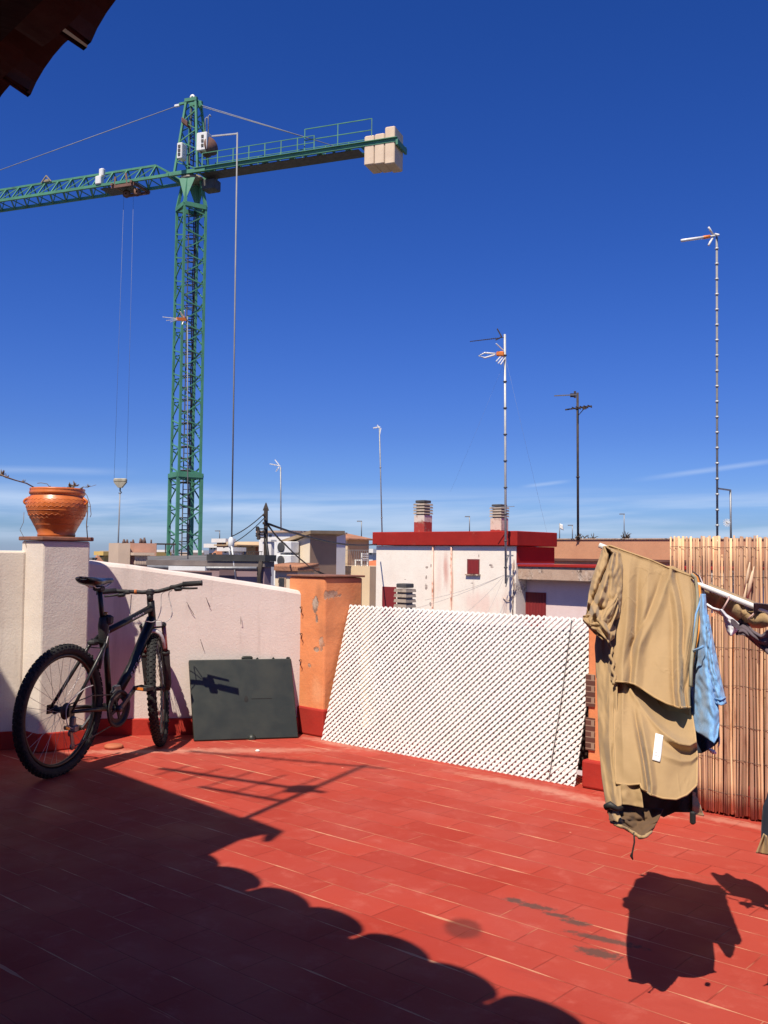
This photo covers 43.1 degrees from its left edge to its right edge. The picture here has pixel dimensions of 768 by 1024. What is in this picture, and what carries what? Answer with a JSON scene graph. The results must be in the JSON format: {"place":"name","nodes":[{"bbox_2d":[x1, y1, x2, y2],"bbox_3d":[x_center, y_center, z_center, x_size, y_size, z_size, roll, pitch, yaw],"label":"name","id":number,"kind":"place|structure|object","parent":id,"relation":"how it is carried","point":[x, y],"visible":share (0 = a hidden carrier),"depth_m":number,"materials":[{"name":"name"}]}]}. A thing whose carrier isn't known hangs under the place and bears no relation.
{"place":"outdoors","nodes":[
{"label":"outdoors","id":0,"kind":"place"},
{"bbox_2d":[0,551,25,749],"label":"parapet wall","id":1,"kind":"structure","parent":0,"point":[12,575],"depth_m":6.02,"materials":[{"name":"white paint"}]},
{"bbox_2d":[0,0,115,96],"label":"house","id":2,"kind":"structure","parent":0,"point":[35,35],"depth_m":1.97,"materials":[{"name":"brown wood"}]},
{"bbox_2d":[92,555,103,561],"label":"building","id":3,"kind":"structure","parent":0,"point":[97,558],"depth_m":33.10,"materials":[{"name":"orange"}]},
{"bbox_2d":[94,551,108,561],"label":"building","id":4,"kind":"structure","parent":0,"point":[103,556],"depth_m":39.99,"materials":[{"name":"beige paint"}]},
{"bbox_2d":[108,538,175,566],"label":"building","id":5,"kind":"structure","parent":0,"point":[132,552],"depth_m":24.12,"materials":[{"name":"paint"}]},
{"bbox_2d":[157,550,180,555],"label":"building","id":6,"kind":"structure","parent":0,"point":[172,553],"depth_m":70.06,"materials":[{"name":"white paint"}]},
{"bbox_2d":[147,555,206,560],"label":"building","id":7,"kind":"structure","parent":0,"point":[198,557],"depth_m":17.14,"materials":[{"name":"grey concrete"}]},
{"bbox_2d":[164,311,187,558],"bbox_3d":[-3.118,-1.171,14.548,0.474,3.744,0.104,3,-3,-41],"label":"antenna","id":8,"kind":"object","parent":7,"relation":"on","point":[183,319],"visible":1,"depth_m":14.66,"materials":[{"name":"metal"}]},
{"bbox_2d":[180,552,203,555],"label":"building","id":9,"kind":"structure","parent":0,"point":[194,553],"depth_m":59.98,"materials":[{"name":"white paint"}]},
{"bbox_2d":[193,550,208,554],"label":"building","id":10,"kind":"structure","parent":0,"point":[204,551],"depth_m":79.81,"materials":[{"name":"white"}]},
{"bbox_2d":[211,539,235,553],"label":"building","id":11,"kind":"structure","parent":0,"point":[220,541],"depth_m":32.09,"materials":[{"name":"white brick"}]},
{"bbox_2d":[217,547,245,554],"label":"building","id":12,"kind":"structure","parent":0,"point":[236,550],"depth_m":25.08,"materials":[{"name":"white paint"}]},
{"bbox_2d":[214,542,258,554],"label":"building","id":13,"kind":"structure","parent":0,"point":[251,546],"depth_m":27.17,"materials":[{"name":"beige paint"}]},
{"bbox_2d":[246,530,346,585],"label":"building","id":14,"kind":"structure","parent":0,"point":[340,553],"depth_m":24.70,"materials":[{"name":"paint"}]},
{"bbox_2d":[270,460,281,529],"bbox_3d":[-3.342,-0.324,30.043,0.415,2.604,0.272,1,-3,0],"label":"antenna","id":15,"kind":"object","parent":14,"relation":"on","point":[280,494],"visible":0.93,"depth_m":30.03,"materials":[{"name":"metal"}]},
{"bbox_2d":[369,560,375,565],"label":"building","id":16,"kind":"structure","parent":0,"point":[372,563],"depth_m":30.95,"materials":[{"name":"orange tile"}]},
{"bbox_2d":[0,728,767,1023],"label":"terrace floor","id":17,"kind":"structure","parent":0,"point":[302,878],"depth_m":3.49,"materials":[{"name":"red tile"}]},
{"bbox_2d":[19,536,93,752],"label":"pillar","id":18,"kind":"structure","parent":17,"relation":"on","point":[55,603],"depth_m":6.00,"materials":[{"name":"white paint"}]},
{"bbox_2d":[23,487,87,536],"bbox_3d":[-2.061,0.004,6.132,0.375,0.305,0.376,-1,-3,38],"label":"flower pot","id":19,"kind":"object","parent":18,"relation":"on","point":[57,511],"visible":0.98,"depth_m":6.00,"materials":[{"name":"ceramic"}]},
{"bbox_2d":[0,470,94,547],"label":"dried plant","id":20,"kind":"object","parent":19,"relation":"in","point":[23,481],"visible":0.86,"depth_m":6.08,"materials":[{"name":"brown plant"}]},
{"bbox_2d":[12,576,202,778],"bbox_3d":[-1.644,0.922,5.758,0.548,1.092,1.602,-1,-3,29],"label":"bicycle","id":21,"kind":"object","parent":17,"relation":"on","point":[150,644],"visible":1,"depth_m":5.60,"materials":[{"name":"black paint"}]},
{"bbox_2d":[104,743,122,749],"bbox_3d":[-1.686,1.460,6.068,0.118,0.023,0.118,1,-3,0],"label":"saucer","id":22,"kind":"object","parent":17,"relation":"on","point":[111,746],"visible":1,"depth_m":6.03,"materials":[{"name":"ceramic"}]},
{"bbox_2d":[85,560,300,735],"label":"parapet wall","id":23,"kind":"structure","parent":17,"relation":"on","point":[215,618],"depth_m":6.58,"materials":[{"name":"white paint"}]},
{"bbox_2d":[188,656,297,740],"bbox_3d":[-0.940,1.245,6.496,0.716,0.544,0.242,1,-3,-14],"label":"folding table top","id":24,"kind":"object","parent":17,"relation":"on","point":[246,698],"visible":0.99,"depth_m":6.47,"materials":[{"name":"grey plastic"}]},
{"bbox_2d":[287,574,364,736],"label":"pillar","id":25,"kind":"structure","parent":17,"relation":"on","point":[327,600],"depth_m":6.60,"materials":[{"name":"orange paint"}]},
{"bbox_2d":[321,604,588,786],"bbox_3d":[0.393,1.053,5.928,1.886,0.894,0.276,-2,-3,41],"label":"lattice panel","id":26,"kind":"object","parent":17,"relation":"on","point":[354,621],"visible":0.91,"depth_m":5.84,"materials":[{"name":"white plastic"}]},
{"bbox_2d":[375,618,588,769],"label":"parapet wall","id":27,"kind":"structure","parent":17,"relation":"on","point":[583,754],"depth_m":5.98,"materials":[{"name":"paint"}]},
{"bbox_2d":[582,613,763,819],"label":"parapet wall","id":28,"kind":"structure","parent":17,"relation":"on","point":[591,772],"depth_m":5.15,"materials":[{"name":"orange paint"}]},
{"bbox_2d":[598,543,767,614],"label":"drying rack","id":29,"kind":"object","parent":17,"relation":"on","point":[725,595],"visible":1,"depth_m":2.95,"materials":[{"name":"white metal"}]},
{"bbox_2d":[583,545,704,859],"bbox_3d":[0.740,0.502,2.806,0.351,0.821,0.638,0,-3,19],"label":"jacket","id":30,"kind":"object","parent":29,"relation":"hanging from","point":[638,618],"visible":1,"depth_m":2.81,"materials":[{"name":"fabric"}]},
{"bbox_2d":[696,731,719,753],"bbox_3d":[0.949,0.496,2.901,0.082,0.398,0.312,0,-3,14],"label":"dark garment","id":31,"kind":"object","parent":29,"relation":"hanging from","point":[704,744],"visible":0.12,"depth_m":2.77,"materials":[{"name":"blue fabric"}]},
{"bbox_2d":[691,594,726,742],"bbox_3d":[0.929,0.438,2.854,0.080,0.392,0.469,0,-3,5],"label":"denim shirt","id":32,"kind":"object","parent":29,"relation":"hanging from","point":[708,697],"visible":0.76,"depth_m":2.77,"materials":[{"name":"blue fabric"}]},
{"bbox_2d":[707,603,739,635],"bbox_3d":[1.020,0.326,2.930,0.098,0.097,0.054,0,-3,22],"label":"white garment","id":33,"kind":"object","parent":29,"relation":"hanging from","point":[732,626],"visible":1,"depth_m":2.91,"materials":[{"name":"fabric"}]},
{"bbox_2d":[704,583,767,627],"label":"rolled garment","id":34,"kind":"object","parent":29,"relation":"hanging from","point":[736,611],"visible":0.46,"depth_m":2.96,"materials":[{"name":"fabric"}]},
{"bbox_2d":[735,602,767,653],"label":"grey garment","id":35,"kind":"object","parent":29,"relation":"hanging from","point":[760,641],"visible":0.88,"depth_m":2.91,"materials":[{"name":"fabric"}]},
{"bbox_2d":[756,794,767,854],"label":"dark coat","id":36,"kind":"object","parent":29,"relation":"hanging from","point":[762,848],"visible":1,"depth_m":2.59,"materials":[{"name":"fabric"}]},
{"bbox_2d":[670,535,767,819],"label":"reed fence","id":37,"kind":"object","parent":17,"relation":"on","point":[731,776],"visible":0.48,"depth_m":4.63,"materials":[{"name":"plant"}]},
{"bbox_2d":[0,0,767,557],"label":"sky","id":38,"kind":"structure","parent":0,"point":[559,160],"materials":[{"name":"blue"}]},
{"bbox_2d":[394,583,415,617],"bbox_3d":[0.339,1.713,15.940,0.266,1.082,0.266,-2,-3,41],"label":"chimney","id":39,"kind":"object","parent":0,"point":[404,596],"visible":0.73,"depth_m":15.88,"materials":[{"name":"concrete"}]},
{"bbox_2d":[559,523,563,537],"bbox_3d":[5.471,0.616,30.006,0.135,0.537,0.053,0,-3,13],"label":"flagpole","id":40,"kind":"object","parent":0,"point":[561,526],"visible":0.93,"depth_m":30.00,"materials":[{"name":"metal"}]},
{"bbox_2d":[517,564,767,775],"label":"building","id":41,"kind":"structure","parent":0,"point":[557,590],"depth_m":19.62,"materials":[{"name":"paint"}]},
{"bbox_2d":[525,592,545,626],"bbox_3d":[3.124,2.506,20.032,0.481,1.699,0.051,-2,-3,41],"label":"door","id":42,"kind":"structure","parent":41,"relation":"in","point":[535,601],"depth_m":20.04,"materials":[{"name":"red paint"}]},
{"bbox_2d":[554,538,767,566],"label":"building","id":43,"kind":"structure","parent":0,"point":[575,551],"depth_m":24.56,"materials":[{"name":"paint"}]},
{"bbox_2d":[554,391,591,540],"bbox_3d":[4.941,-1.223,25.515,1.052,3.944,0.591,1,-3,0],"label":"antenna","id":44,"kind":"object","parent":43,"relation":"on","point":[576,396],"visible":1,"depth_m":25.57,"materials":[{"name":"black metal"}]},
{"bbox_2d":[575,533,597,538],"bbox_3d":[5.298,0.621,25.461,0.622,0.169,0.117,1,-3,0],"label":"weed","id":45,"kind":"object","parent":43,"relation":"on","point":[579,536],"visible":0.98,"depth_m":25.46,"materials":[{"name":"green plant"}]},
{"bbox_2d":[619,513,624,535],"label":"antenna","id":46,"kind":"object","parent":43,"relation":"on","point":[624,521],"visible":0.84,"depth_m":40.02,"materials":[{"name":"metal"}]},
{"bbox_2d":[621,532,630,537],"bbox_3d":[6.138,0.580,24.692,0.281,0.201,0.130,1,-3,0],"label":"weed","id":47,"kind":"object","parent":43,"relation":"on","point":[626,536],"visible":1,"depth_m":24.67,"materials":[{"name":"green plant"}]},
{"bbox_2d":[680,227,719,549],"bbox_3d":[5.187,-2.058,15.969,0.777,5.364,0.140,2,-3,-18],"label":"antenna","id":48,"kind":"object","parent":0,"point":[713,235],"visible":0.96,"depth_m":16.10,"materials":[{"name":"metal"}]},
{"bbox_2d":[718,488,731,537],"bbox_3d":[5.672,0.123,16.301,0.460,1.034,0.114,3,-3,-42],"label":"antenna","id":49,"kind":"object","parent":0,"point":[730,505],"visible":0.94,"depth_m":16.41,"materials":[{"name":"metal"}]},
{"label":"ground","id":50,"kind":"structure","parent":0,"visible":0},
{"bbox_2d":[156,552,170,555],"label":"building","id":51,"kind":"structure","parent":50,"relation":"on","point":[160,553],"depth_m":49.95,"materials":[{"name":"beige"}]},
{"bbox_2d":[0,94,406,555],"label":"tower crane","id":52,"kind":"object","parent":50,"relation":"on","point":[383,152],"visible":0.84,"depth_m":45.20,"materials":[{"name":"green paint"}]},
{"bbox_2d":[204,544,216,552],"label":"building","id":53,"kind":"structure","parent":50,"relation":"on","point":[212,548],"depth_m":55.17,"materials":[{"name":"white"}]},
{"bbox_2d":[146,554,275,584],"bbox_3d":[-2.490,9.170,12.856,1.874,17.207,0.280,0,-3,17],"label":"building","id":54,"kind":"structure","parent":50,"relation":"on","point":[253,568],"depth_m":13.09,"materials":[{"name":"white metal"}]},
{"bbox_2d":[212,132,237,579],"bbox_3d":[-2.178,-2.174,13.385,0.597,6.226,0.114,-1,-3,34],"label":"pole","id":55,"kind":"object","parent":54,"relation":"on","point":[231,542],"visible":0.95,"depth_m":13.30,"materials":[{"name":"metal"}]},
{"bbox_2d":[219,570,234,579],"bbox_3d":[-2.115,0.943,13.124,0.239,0.324,0.007,0,-3,17],"label":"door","id":56,"kind":"structure","parent":54,"relation":"in","point":[229,574],"depth_m":13.13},
{"bbox_2d":[261,540,276,585],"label":"building","id":57,"kind":"structure","parent":50,"relation":"on","point":[271,546],"depth_m":15.01,"materials":[{"name":"white paint"}]},
{"bbox_2d":[223,503,376,575],"bbox_3d":[-1.257,0.642,17.709,0.863,1.168,9.194,0,-3,9],"label":"utility post","id":58,"kind":"object","parent":57,"relation":"on","point":[266,524],"visible":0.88,"depth_m":13.61,"materials":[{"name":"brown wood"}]},
{"bbox_2d":[274,562,319,587],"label":"building","id":59,"kind":"structure","parent":50,"relation":"on","point":[282,571],"depth_m":16.64,"materials":[{"name":"concrete"}]},
{"bbox_2d":[278,577,285,587],"bbox_3d":[-1.750,1.217,16.699,0.192,0.202,0.011,-2,-3,41],"label":"window","id":60,"kind":"structure","parent":59,"relation":"in","point":[281,580],"depth_m":16.69,"materials":[{"name":"glass"}]},
{"bbox_2d":[277,530,344,573],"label":"building","id":61,"kind":"structure","parent":50,"relation":"on","point":[322,554],"depth_m":18.18,"materials":[{"name":"beige paint"}]},
{"bbox_2d":[276,555,298,563],"bbox_3d":[-1.750,0.927,18.199,0.388,0.246,0.409,-2,-3,41],"label":"air conditioner","id":62,"kind":"object","parent":61,"relation":"attached to","point":[286,558],"visible":0.7,"depth_m":18.03,"materials":[{"name":"white metal"}]},
{"bbox_2d":[277,541,299,554],"bbox_3d":[-1.747,0.678,18.210,0.388,0.246,0.409,-2,-3,41],"label":"air conditioner","id":63,"kind":"object","parent":61,"relation":"attached to","point":[282,549],"visible":0.96,"depth_m":18.06,"materials":[{"name":"white metal"}]},
{"bbox_2d":[345,533,375,727],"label":"building","id":64,"kind":"structure","parent":50,"relation":"on","point":[352,554],"depth_m":25.49,"materials":[{"name":"paint"}]},
{"bbox_2d":[355,553,367,565],"bbox_3d":[-0.600,1.264,25.883,0.272,0.347,0.266,-2,-3,41],"label":"chair","id":65,"kind":"object","parent":64,"relation":"on","point":[361,560],"visible":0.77,"depth_m":25.81,"materials":[{"name":"white plastic"}]},
{"bbox_2d":[369,549,375,560],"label":"building","id":66,"kind":"structure","parent":50,"relation":"on","point":[372,554],"depth_m":44.99,"materials":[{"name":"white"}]},
{"bbox_2d":[372,531,556,721],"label":"building","id":67,"kind":"structure","parent":50,"relation":"on","point":[430,565],"depth_m":20.92,"materials":[{"name":"white paint"}]},
{"bbox_2d":[373,425,382,531],"bbox_3d":[-0.206,-0.907,34.075,0.400,4.320,0.242,1,-3,0],"label":"antenna","id":68,"kind":"object","parent":67,"relation":"on","point":[380,475],"visible":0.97,"depth_m":34.07,"materials":[{"name":"metal"}]},
{"bbox_2d":[382,586,395,616],"bbox_3d":[0.112,2.366,22.151,0.416,1.324,0.008,-2,-3,41],"label":"door","id":69,"kind":"structure","parent":67,"relation":"in","point":[388,593],"depth_m":22.17,"materials":[{"name":"red paint"}]},
{"bbox_2d":[413,500,432,531],"bbox_3d":[0.879,0.223,21.912,0.324,0.970,0.324,-2,-3,41],"label":"chimney","id":70,"kind":"object","parent":67,"relation":"on","point":[422,519],"visible":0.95,"depth_m":21.81,"materials":[{"name":"concrete"}]},
{"bbox_2d":[418,575,503,612],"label":"guy wires","id":71,"kind":"object","parent":67,"relation":"attached to","point":[471,589],"visible":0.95,"depth_m":19.71,"materials":[{"name":"metal"}]},
{"bbox_2d":[465,559,480,575],"bbox_3d":[1.884,1.174,20.652,0.374,0.348,0.048,-2,-3,41],"label":"window","id":72,"kind":"structure","parent":67,"relation":"in","point":[473,565],"depth_m":20.65,"materials":[{"name":"red paint"}]},
{"bbox_2d":[470,328,514,586],"bbox_3d":[2.178,-1.130,19.792,0.987,5.299,0.280,2,-3,-21],"label":"antenna","id":73,"kind":"object","parent":67,"relation":"on","point":[501,353],"visible":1,"depth_m":19.85,"materials":[{"name":"metal"}]},
{"bbox_2d":[489,504,508,530],"bbox_3d":[2.478,0.233,20.912,0.309,0.792,0.309,-2,-3,41],"label":"chimney","id":74,"kind":"object","parent":67,"relation":"on","point":[497,522],"visible":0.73,"depth_m":20.80,"materials":[{"name":"paint"}]}
]}

